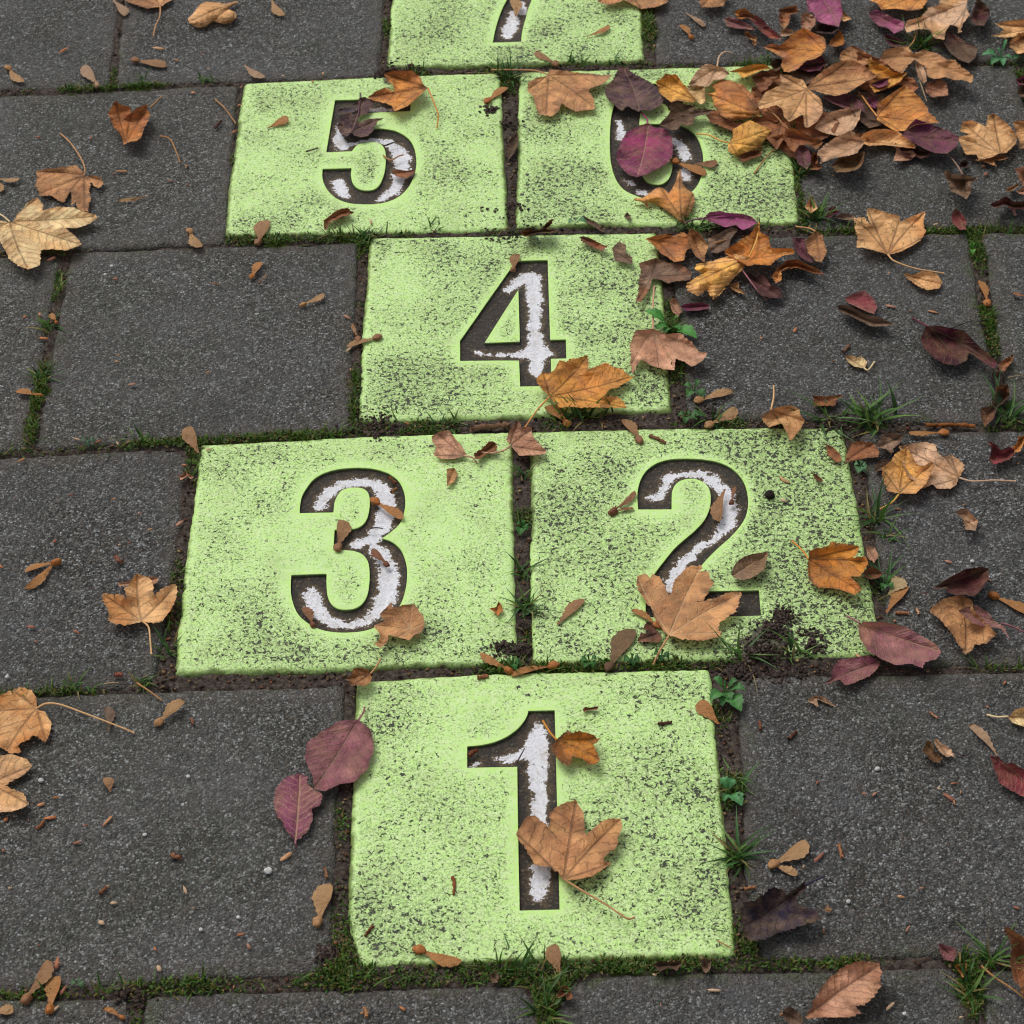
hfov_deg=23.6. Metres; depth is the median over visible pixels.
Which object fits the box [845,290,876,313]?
oval leaf
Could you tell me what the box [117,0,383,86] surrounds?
paving stone
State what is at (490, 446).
leaf fragment
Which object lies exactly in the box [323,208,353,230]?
leaf fragment
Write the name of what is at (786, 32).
leaf fragment
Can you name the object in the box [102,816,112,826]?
leaf fleck
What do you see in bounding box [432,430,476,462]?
maple leaf
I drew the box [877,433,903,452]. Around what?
maple leaf
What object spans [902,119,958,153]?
oval leaf
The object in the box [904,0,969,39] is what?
maple leaf
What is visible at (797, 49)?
maple leaf
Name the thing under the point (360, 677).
maple leaf
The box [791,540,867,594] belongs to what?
maple leaf
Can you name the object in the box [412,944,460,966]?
maple seed
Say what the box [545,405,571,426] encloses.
maple seed
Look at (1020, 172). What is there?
maple leaf
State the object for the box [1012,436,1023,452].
leaf fragment
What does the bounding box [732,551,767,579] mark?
oval leaf
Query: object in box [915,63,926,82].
oval leaf
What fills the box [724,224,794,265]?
maple leaf
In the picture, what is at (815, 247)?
oval leaf
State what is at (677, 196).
maple leaf
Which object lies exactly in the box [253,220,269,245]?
maple seed
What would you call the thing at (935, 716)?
bark splinter
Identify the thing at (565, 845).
maple leaf
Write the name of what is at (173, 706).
maple seed
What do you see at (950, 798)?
leaf fleck
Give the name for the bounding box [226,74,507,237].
hopscotch tile
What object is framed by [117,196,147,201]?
maple seed
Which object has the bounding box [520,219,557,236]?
oval leaf
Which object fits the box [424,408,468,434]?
grass tuft
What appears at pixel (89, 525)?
paving stone
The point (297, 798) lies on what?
oval leaf
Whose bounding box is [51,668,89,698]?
grass tuft
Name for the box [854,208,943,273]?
maple leaf
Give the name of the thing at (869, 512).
grass tuft
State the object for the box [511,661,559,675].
maple seed
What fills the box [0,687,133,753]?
maple leaf
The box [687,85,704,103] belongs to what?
leaf fragment
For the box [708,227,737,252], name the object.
oval leaf
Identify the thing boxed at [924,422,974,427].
bark splinter
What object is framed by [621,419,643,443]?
maple seed
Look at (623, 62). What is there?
grass tuft
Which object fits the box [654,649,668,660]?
weed plant
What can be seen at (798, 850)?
maple seed
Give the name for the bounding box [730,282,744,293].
leaf fragment
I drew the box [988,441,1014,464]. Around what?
oval leaf
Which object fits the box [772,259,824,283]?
oval leaf
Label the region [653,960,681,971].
leaf fragment
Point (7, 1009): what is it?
maple seed
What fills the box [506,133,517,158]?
oval leaf
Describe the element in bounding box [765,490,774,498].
soil clod
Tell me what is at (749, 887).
bark splinter
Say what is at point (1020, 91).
leaf fragment
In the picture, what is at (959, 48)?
oval leaf
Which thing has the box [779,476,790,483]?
leaf fleck
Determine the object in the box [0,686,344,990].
paving stone
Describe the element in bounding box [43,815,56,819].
leaf fleck
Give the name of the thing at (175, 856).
bark splinter
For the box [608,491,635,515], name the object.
maple seed
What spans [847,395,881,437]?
grass tuft
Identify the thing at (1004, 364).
leaf fragment
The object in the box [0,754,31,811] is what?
maple leaf
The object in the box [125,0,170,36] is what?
maple leaf
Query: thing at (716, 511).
maple seed
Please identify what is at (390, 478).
bark splinter
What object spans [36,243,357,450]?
paving stone
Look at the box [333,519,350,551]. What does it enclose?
maple seed
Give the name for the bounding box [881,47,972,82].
maple leaf
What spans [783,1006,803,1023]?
leaf fragment
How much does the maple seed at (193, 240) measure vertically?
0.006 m
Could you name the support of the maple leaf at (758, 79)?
on the maple leaf at (776, 82)
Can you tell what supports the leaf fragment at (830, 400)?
on the paving stone at (746, 364)
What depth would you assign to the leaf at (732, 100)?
2.70 m
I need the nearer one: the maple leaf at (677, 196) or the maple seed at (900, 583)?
the maple seed at (900, 583)
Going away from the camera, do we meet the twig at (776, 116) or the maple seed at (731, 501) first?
the maple seed at (731, 501)
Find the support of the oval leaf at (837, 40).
on the paving stone at (716, 36)
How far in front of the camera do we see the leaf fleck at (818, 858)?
1.94 m
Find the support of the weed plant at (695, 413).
on the soil
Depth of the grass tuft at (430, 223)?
2.57 m
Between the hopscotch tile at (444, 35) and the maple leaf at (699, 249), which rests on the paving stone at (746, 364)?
the maple leaf at (699, 249)
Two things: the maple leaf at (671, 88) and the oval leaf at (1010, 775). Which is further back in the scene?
the maple leaf at (671, 88)
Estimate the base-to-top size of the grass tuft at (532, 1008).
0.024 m
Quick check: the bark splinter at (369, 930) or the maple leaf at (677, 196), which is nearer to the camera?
the bark splinter at (369, 930)
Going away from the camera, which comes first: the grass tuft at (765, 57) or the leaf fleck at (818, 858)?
the leaf fleck at (818, 858)
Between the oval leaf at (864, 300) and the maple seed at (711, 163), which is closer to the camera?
the oval leaf at (864, 300)
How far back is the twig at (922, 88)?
2.72 m
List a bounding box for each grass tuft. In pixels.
[16,356,61,381]
[28,311,71,334]
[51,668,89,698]
[109,422,153,446]
[126,669,158,693]
[136,67,150,86]
[143,622,181,658]
[196,70,213,84]
[349,225,390,243]
[378,404,405,427]
[420,214,445,232]
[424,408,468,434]
[479,43,542,85]
[483,930,551,988]
[497,581,562,623]
[505,462,536,481]
[506,552,551,582]
[507,964,573,1023]
[538,391,632,431]
[559,49,596,66]
[600,48,628,67]
[664,207,725,234]
[692,399,736,436]
[701,806,775,885]
[707,620,779,689]
[713,758,761,794]
[755,50,772,62]
[771,621,822,663]
[776,189,847,231]
[781,158,825,180]
[784,388,872,443]
[825,376,925,435]
[831,471,920,551]
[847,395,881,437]
[862,512,911,542]
[863,547,905,588]
[886,14,953,50]
[933,953,1007,1014]
[958,942,977,972]
[959,921,1023,974]
[982,367,1023,427]
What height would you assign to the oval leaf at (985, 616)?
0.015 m
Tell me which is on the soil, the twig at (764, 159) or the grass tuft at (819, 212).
the grass tuft at (819, 212)
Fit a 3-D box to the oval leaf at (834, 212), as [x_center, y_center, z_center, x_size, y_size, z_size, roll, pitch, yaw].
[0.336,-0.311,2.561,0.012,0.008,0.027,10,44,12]
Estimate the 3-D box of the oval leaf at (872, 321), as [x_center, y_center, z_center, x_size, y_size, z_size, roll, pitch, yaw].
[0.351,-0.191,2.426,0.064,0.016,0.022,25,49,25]
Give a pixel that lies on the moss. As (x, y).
(339, 973)
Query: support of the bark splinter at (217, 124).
on the paving stone at (165, 213)
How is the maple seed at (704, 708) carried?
on the hopscotch tile at (435, 808)
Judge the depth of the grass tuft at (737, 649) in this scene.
2.11 m
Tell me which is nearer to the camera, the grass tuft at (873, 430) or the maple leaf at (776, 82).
the grass tuft at (873, 430)
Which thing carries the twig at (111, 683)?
on the paving stone at (89, 525)
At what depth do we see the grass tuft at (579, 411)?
2.34 m
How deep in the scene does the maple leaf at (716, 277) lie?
2.47 m
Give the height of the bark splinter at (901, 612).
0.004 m
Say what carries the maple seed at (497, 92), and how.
on the hopscotch tile at (282, 181)
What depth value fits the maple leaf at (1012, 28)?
2.81 m
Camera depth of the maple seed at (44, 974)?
1.87 m
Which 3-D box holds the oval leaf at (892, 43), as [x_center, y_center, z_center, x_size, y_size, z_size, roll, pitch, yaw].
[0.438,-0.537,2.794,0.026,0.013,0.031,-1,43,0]
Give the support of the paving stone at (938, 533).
on the ground
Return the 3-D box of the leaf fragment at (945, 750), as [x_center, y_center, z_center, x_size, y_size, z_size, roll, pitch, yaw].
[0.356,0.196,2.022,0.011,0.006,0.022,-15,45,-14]
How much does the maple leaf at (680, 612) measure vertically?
0.011 m
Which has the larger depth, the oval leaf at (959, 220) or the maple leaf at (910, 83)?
the maple leaf at (910, 83)
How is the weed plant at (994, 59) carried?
on the paving stone at (981, 38)
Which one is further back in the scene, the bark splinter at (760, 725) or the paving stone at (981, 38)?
the paving stone at (981, 38)
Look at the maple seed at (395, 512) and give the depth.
2.25 m
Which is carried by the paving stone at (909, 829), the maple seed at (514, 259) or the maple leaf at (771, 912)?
the maple leaf at (771, 912)
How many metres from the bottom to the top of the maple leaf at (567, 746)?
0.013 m
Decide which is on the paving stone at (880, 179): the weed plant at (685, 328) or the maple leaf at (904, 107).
the maple leaf at (904, 107)
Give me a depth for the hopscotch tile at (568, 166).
2.63 m
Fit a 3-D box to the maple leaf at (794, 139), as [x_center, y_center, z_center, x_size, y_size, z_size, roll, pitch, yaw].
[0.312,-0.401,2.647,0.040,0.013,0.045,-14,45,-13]
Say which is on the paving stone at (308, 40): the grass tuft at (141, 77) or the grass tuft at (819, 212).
the grass tuft at (141, 77)
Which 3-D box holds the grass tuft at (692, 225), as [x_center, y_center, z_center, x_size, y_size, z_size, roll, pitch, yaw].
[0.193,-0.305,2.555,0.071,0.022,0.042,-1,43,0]
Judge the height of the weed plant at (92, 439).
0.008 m
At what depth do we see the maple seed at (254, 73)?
2.78 m
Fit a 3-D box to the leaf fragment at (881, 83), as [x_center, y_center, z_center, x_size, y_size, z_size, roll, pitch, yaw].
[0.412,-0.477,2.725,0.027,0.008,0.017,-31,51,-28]
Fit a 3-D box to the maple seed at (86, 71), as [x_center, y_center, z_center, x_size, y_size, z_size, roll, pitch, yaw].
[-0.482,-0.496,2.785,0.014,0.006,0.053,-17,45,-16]
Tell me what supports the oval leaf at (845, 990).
on the paving stone at (920, 996)
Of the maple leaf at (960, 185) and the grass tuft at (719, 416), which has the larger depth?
the maple leaf at (960, 185)
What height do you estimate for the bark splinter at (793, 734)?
0.004 m
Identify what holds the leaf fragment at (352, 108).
on the hopscotch tile at (282, 181)
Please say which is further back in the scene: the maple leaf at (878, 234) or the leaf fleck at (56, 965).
the maple leaf at (878, 234)
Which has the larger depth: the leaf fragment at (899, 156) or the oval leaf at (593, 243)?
the leaf fragment at (899, 156)
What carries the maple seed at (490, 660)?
on the hopscotch tile at (265, 559)
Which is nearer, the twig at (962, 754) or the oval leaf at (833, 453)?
the twig at (962, 754)
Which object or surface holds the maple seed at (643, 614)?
on the hopscotch tile at (668, 529)
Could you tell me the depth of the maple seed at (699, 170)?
2.63 m
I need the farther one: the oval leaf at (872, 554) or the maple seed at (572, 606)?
the oval leaf at (872, 554)
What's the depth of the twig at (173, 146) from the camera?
2.68 m
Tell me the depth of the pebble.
1.94 m
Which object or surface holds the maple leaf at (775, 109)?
on the hopscotch tile at (568, 166)
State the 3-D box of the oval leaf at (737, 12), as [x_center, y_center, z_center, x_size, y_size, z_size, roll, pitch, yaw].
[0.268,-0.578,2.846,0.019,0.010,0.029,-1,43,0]
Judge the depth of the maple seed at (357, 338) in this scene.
2.44 m
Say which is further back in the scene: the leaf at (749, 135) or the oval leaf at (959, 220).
the leaf at (749, 135)
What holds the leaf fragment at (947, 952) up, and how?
on the paving stone at (909, 829)
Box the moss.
[0,1,1023,1023]
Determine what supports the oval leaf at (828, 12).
on the paving stone at (716, 36)
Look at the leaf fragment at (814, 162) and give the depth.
2.63 m
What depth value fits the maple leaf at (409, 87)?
2.74 m
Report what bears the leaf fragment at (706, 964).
on the paving stone at (920, 996)
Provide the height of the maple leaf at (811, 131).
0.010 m
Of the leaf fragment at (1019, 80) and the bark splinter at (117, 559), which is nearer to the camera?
the bark splinter at (117, 559)
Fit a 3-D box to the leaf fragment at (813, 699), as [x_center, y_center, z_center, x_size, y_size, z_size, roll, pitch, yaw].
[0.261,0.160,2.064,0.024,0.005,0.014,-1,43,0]
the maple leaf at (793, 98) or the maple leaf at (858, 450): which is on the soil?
the maple leaf at (858, 450)
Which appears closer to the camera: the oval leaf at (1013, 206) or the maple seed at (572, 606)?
the maple seed at (572, 606)
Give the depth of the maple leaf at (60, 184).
2.63 m
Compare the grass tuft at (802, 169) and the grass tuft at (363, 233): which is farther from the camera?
the grass tuft at (802, 169)
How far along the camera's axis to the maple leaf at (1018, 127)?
2.66 m
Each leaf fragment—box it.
[118,576,158,586]
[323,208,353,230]
[337,102,357,112]
[392,169,414,178]
[447,468,457,485]
[473,441,497,458]
[489,601,502,615]
[489,971,498,982]
[556,985,572,999]
[583,706,597,711]
[612,241,632,263]
[624,213,630,219]
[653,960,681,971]
[669,297,682,316]
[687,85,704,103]
[701,958,711,972]
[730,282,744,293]
[744,31,756,44]
[770,58,781,70]
[780,28,792,35]
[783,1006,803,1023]
[807,695,835,707]
[810,152,821,169]
[811,473,822,481]
[813,395,842,405]
[815,24,838,33]
[841,11,851,20]
[864,567,881,578]
[866,96,877,107]
[871,78,888,87]
[875,459,891,471]
[893,143,915,160]
[923,740,942,763]
[938,943,957,961]
[955,963,966,976]
[959,160,968,167]
[998,354,1013,370]
[1006,183,1018,190]
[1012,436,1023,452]
[1016,76,1023,84]
[1017,86,1023,96]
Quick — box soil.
[0,0,1023,1023]
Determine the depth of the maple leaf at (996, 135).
2.66 m
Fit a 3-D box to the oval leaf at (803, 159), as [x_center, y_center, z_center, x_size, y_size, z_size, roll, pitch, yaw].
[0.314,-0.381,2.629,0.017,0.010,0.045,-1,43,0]
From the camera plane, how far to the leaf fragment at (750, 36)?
2.81 m
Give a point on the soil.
(309, 681)
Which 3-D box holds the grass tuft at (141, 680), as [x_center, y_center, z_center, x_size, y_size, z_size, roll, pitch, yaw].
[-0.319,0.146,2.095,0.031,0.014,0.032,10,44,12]
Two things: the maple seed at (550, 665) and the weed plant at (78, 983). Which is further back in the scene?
the maple seed at (550, 665)
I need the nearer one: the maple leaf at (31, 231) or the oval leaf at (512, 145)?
the maple leaf at (31, 231)
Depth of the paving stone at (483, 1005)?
1.85 m
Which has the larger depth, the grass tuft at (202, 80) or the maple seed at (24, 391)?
the grass tuft at (202, 80)
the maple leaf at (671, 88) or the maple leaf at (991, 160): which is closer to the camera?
the maple leaf at (991, 160)
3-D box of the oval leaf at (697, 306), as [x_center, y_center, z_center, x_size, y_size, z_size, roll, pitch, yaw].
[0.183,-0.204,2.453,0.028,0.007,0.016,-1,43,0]
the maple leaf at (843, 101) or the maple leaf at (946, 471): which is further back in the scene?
the maple leaf at (843, 101)
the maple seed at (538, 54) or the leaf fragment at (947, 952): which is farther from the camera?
the maple seed at (538, 54)
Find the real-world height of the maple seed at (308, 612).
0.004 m
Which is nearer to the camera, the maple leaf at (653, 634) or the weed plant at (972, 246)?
the maple leaf at (653, 634)
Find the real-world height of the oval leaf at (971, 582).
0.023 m
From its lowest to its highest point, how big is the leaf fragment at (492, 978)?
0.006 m
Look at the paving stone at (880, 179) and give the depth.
2.62 m
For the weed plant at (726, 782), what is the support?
on the soil
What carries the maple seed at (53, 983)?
on the paving stone at (77, 1012)
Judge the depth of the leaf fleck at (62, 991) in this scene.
1.86 m
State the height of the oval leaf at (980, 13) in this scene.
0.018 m
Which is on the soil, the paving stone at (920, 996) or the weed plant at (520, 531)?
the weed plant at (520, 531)
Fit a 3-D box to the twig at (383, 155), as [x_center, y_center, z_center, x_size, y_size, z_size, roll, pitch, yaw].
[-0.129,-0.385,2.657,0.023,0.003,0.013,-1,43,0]
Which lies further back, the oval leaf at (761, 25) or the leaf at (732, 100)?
the oval leaf at (761, 25)
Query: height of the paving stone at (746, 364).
0.031 m
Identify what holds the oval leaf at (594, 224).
on the hopscotch tile at (568, 166)
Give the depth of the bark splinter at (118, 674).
2.10 m
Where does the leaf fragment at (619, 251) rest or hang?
on the hopscotch tile at (431, 304)
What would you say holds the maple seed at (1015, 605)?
on the paving stone at (938, 533)
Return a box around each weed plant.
[71,978,83,987]
[81,435,94,445]
[507,656,519,669]
[515,519,528,535]
[568,216,586,223]
[581,654,596,667]
[624,653,638,665]
[645,308,696,338]
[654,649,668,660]
[678,409,702,423]
[684,379,704,397]
[710,675,744,710]
[720,776,743,805]
[854,459,866,473]
[880,574,893,590]
[968,242,975,253]
[982,39,1011,65]
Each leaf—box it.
[0,197,96,268]
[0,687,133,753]
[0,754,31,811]
[35,133,102,211]
[101,573,177,654]
[108,101,150,143]
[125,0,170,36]
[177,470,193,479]
[188,1,237,27]
[273,773,321,846]
[304,707,373,790]
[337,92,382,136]
[345,658,381,685]
[368,70,438,127]
[374,602,424,647]
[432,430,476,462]
[480,420,545,455]
[491,69,611,115]
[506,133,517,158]
[516,800,634,919]
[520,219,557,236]
[525,355,634,426]
[542,720,600,765]
[579,236,606,250]
[584,217,604,231]
[598,0,667,8]
[605,66,662,110]
[616,112,672,176]
[629,285,706,372]
[634,170,694,222]
[636,258,691,301]
[636,565,741,663]
[636,621,661,641]
[646,232,694,261]
[655,73,695,101]
[660,102,712,129]
[681,302,708,310]
[682,211,757,229]
[686,222,759,298]
[687,229,707,261]
[689,51,732,86]
[696,120,770,155]
[699,0,725,7]
[706,110,787,149]
[707,79,759,120]
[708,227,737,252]
[724,17,754,29]
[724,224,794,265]
[729,64,770,77]
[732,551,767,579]
[734,8,749,19]
[738,11,780,38]
[738,149,761,161]
[740,875,824,940]
[742,270,782,300]
[751,85,782,121]
[752,70,777,91]
[758,74,822,127]
[760,69,781,94]
[761,385,804,439]
[764,28,825,71]
[770,134,804,158]
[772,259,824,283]
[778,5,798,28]
[783,111,839,139]
[783,128,822,151]
[790,62,827,83]
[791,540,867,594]
[792,237,812,262]
[795,145,810,168]
[796,226,826,261]
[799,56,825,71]
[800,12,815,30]
[805,195,817,212]
[805,960,881,1018]
[806,0,842,26]
[807,60,875,95]
[815,108,860,135]
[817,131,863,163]
[823,94,864,111]
[825,444,840,461]
[825,655,879,685]
[826,206,838,218]
[829,30,843,46]
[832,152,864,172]
[835,213,854,219]
[837,305,894,326]
[839,46,873,64]
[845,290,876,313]
[845,355,874,370]
[845,441,878,462]
[846,615,940,667]
[850,92,884,127]
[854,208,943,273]
[855,133,869,150]
[856,52,917,92]
[858,85,938,130]
[860,129,915,147]
[866,546,878,562]
[867,60,906,92]
[869,10,904,32]
[871,0,926,10]
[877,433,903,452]
[880,447,934,509]
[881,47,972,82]
[883,34,907,46]
[899,147,930,158]
[899,442,1015,488]
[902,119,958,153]
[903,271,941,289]
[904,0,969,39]
[912,317,996,367]
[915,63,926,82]
[920,567,988,596]
[924,78,947,96]
[930,595,996,654]
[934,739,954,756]
[944,31,977,62]
[944,153,977,198]
[951,208,966,229]
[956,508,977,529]
[959,113,1016,159]
[959,605,1023,637]
[970,0,989,25]
[976,155,1007,165]
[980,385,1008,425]
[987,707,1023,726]
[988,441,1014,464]
[990,196,1023,215]
[990,755,1023,795]
[991,19,1023,37]
[1004,927,1023,999]
[1010,32,1023,53]
[1013,120,1023,148]
[1015,167,1023,194]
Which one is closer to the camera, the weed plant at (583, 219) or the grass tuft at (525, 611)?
the grass tuft at (525, 611)
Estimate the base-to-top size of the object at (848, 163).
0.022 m
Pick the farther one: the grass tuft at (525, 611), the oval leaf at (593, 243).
the oval leaf at (593, 243)
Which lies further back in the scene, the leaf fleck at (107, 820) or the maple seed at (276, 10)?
the maple seed at (276, 10)
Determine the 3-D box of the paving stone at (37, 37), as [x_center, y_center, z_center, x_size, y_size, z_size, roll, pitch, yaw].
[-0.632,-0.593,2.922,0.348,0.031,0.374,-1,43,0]
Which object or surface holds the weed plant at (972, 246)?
on the moss
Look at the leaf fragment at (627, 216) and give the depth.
2.57 m
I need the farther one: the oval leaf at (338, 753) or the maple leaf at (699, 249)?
the maple leaf at (699, 249)
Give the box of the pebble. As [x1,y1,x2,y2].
[264,867,272,873]
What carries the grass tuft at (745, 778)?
on the soil
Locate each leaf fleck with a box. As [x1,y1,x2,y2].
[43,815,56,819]
[54,957,58,968]
[60,985,66,994]
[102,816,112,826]
[280,852,291,860]
[707,989,720,991]
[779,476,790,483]
[814,851,824,862]
[886,1002,893,1010]
[943,792,954,800]
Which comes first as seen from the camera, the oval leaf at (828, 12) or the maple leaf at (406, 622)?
the maple leaf at (406, 622)
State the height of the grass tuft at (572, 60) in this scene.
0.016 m
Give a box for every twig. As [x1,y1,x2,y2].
[104,682,118,684]
[136,682,161,700]
[159,135,180,162]
[214,98,236,123]
[382,154,403,160]
[470,422,510,431]
[753,144,782,173]
[767,109,788,128]
[917,74,927,101]
[953,749,971,755]
[980,965,1022,997]
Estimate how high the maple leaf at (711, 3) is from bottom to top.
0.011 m
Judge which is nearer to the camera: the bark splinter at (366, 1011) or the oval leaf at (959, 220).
the bark splinter at (366, 1011)
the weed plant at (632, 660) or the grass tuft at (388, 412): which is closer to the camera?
the weed plant at (632, 660)
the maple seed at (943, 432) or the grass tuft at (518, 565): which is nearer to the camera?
the grass tuft at (518, 565)
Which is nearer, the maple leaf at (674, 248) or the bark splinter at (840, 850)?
the bark splinter at (840, 850)
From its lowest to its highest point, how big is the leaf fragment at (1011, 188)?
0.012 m
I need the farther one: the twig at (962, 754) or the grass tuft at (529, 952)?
the twig at (962, 754)
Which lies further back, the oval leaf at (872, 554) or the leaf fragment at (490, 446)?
the leaf fragment at (490, 446)
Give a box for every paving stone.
[0,0,117,91]
[0,87,238,254]
[0,256,59,452]
[0,451,185,691]
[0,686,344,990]
[0,999,129,1023]
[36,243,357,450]
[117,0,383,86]
[144,987,535,1023]
[556,969,964,1023]
[654,0,922,66]
[670,234,996,425]
[734,673,1023,961]
[792,65,1023,230]
[860,431,1023,668]
[925,0,1023,64]
[982,233,1023,424]
[983,971,1023,1023]
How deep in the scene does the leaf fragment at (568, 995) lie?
1.85 m
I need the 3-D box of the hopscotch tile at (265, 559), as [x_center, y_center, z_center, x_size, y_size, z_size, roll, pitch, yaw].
[-0.146,0.041,2.229,0.300,0.031,0.308,-1,43,0]
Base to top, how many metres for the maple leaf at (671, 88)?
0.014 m
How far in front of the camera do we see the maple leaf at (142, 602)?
2.16 m
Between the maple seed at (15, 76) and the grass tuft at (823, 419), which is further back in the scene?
the maple seed at (15, 76)
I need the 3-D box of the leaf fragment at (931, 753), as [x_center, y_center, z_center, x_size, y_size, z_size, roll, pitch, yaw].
[0.346,0.200,2.017,0.012,0.007,0.025,-16,45,-15]
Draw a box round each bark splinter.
[35,820,44,829]
[98,886,107,895]
[113,555,123,563]
[114,672,122,677]
[170,852,182,860]
[214,120,222,128]
[322,867,328,878]
[362,1006,368,1017]
[364,925,374,936]
[387,476,396,485]
[451,876,455,894]
[467,748,477,756]
[477,674,488,679]
[649,434,665,443]
[657,720,671,724]
[743,885,755,891]
[758,720,761,730]
[787,729,797,739]
[836,843,843,858]
[841,343,850,352]
[895,611,908,614]
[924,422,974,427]
[929,711,938,718]
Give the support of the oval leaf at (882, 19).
on the paving stone at (716, 36)
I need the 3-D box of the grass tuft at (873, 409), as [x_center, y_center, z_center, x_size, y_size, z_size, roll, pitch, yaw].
[0.344,-0.094,2.312,0.084,0.041,0.109,31,52,30]
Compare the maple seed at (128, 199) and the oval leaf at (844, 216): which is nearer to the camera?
the oval leaf at (844, 216)
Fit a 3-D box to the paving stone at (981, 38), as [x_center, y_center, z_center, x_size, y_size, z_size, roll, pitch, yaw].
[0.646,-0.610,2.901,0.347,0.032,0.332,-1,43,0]
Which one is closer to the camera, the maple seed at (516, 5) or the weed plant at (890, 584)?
the weed plant at (890, 584)
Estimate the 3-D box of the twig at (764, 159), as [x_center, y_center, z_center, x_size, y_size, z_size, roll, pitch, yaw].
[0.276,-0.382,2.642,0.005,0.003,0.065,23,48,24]
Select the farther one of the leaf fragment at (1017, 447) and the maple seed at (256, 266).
the maple seed at (256, 266)
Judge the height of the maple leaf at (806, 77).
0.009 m
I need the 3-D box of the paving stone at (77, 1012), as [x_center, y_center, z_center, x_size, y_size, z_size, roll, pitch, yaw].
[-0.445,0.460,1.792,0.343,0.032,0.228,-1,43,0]
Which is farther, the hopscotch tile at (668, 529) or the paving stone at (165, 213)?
the paving stone at (165, 213)
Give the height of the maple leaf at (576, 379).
0.015 m
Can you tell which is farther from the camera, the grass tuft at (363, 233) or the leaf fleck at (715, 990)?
the grass tuft at (363, 233)
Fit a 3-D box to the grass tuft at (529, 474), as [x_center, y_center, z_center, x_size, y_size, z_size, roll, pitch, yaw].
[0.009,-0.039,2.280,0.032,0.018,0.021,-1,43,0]
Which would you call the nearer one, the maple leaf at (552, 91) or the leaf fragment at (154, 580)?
the leaf fragment at (154, 580)
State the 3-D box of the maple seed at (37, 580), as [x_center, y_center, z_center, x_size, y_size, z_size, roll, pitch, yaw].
[-0.421,0.055,2.196,0.036,0.006,0.033,-10,44,-8]
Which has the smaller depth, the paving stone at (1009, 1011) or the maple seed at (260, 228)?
the paving stone at (1009, 1011)
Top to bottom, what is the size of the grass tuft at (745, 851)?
0.031 m
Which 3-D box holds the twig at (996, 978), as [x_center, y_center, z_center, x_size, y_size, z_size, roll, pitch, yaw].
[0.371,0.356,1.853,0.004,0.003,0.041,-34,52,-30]
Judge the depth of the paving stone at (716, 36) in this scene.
2.83 m
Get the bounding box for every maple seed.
[0,178,19,191]
[0,1004,13,1013]
[4,65,24,81]
[16,388,42,397]
[20,960,53,1004]
[25,558,61,589]
[44,976,60,1013]
[48,313,57,323]
[80,65,99,87]
[103,777,113,791]
[103,1006,124,1019]
[104,707,115,730]
[113,0,129,15]
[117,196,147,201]
[130,57,166,66]
[154,699,184,726]
[181,426,199,452]
[186,228,202,246]
[244,65,264,77]
[249,262,261,278]
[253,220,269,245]
[267,116,288,127]
[271,0,284,15]
[299,293,323,307]
[302,607,316,627]
[311,883,332,927]
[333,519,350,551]
[347,334,382,346]
[351,323,360,340]
[369,497,403,518]
[371,548,389,566]
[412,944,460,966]
[480,652,513,674]
[484,87,507,103]
[509,254,519,271]
[510,0,522,15]
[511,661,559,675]
[534,51,558,66]
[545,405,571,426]
[545,944,560,972]
[557,599,584,624]
[586,25,609,36]
[604,628,635,671]
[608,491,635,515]
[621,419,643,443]
[631,608,660,628]
[670,158,706,174]
[679,25,694,39]
[686,13,704,26]
[694,160,716,167]
[694,388,733,403]
[695,699,718,723]
[704,407,737,427]
[710,489,725,520]
[728,486,735,504]
[767,840,809,875]
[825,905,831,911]
[886,585,908,612]
[888,576,907,593]
[909,429,948,435]
[968,724,997,755]
[978,280,990,306]
[988,591,1023,612]
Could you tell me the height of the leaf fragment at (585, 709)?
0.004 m
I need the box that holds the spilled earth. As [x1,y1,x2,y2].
[114,57,858,1009]
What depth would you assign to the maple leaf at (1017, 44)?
2.79 m
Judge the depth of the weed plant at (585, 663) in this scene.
2.10 m
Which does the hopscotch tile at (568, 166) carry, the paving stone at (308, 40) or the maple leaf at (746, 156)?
the maple leaf at (746, 156)
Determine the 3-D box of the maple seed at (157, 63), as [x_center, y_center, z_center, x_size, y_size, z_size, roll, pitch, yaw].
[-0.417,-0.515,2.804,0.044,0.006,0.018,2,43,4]
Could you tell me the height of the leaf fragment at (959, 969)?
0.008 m
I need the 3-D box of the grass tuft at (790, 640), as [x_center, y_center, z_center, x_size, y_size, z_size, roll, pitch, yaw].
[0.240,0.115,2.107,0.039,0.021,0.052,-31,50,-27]
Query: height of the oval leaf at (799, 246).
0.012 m
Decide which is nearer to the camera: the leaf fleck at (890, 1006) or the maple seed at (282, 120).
the leaf fleck at (890, 1006)
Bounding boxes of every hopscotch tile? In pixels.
[175,433,517,677]
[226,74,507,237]
[348,670,734,966]
[359,233,671,424]
[387,0,644,70]
[515,66,798,228]
[530,428,875,664]
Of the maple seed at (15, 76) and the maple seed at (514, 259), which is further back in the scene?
the maple seed at (15, 76)
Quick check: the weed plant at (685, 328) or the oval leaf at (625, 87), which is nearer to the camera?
the weed plant at (685, 328)

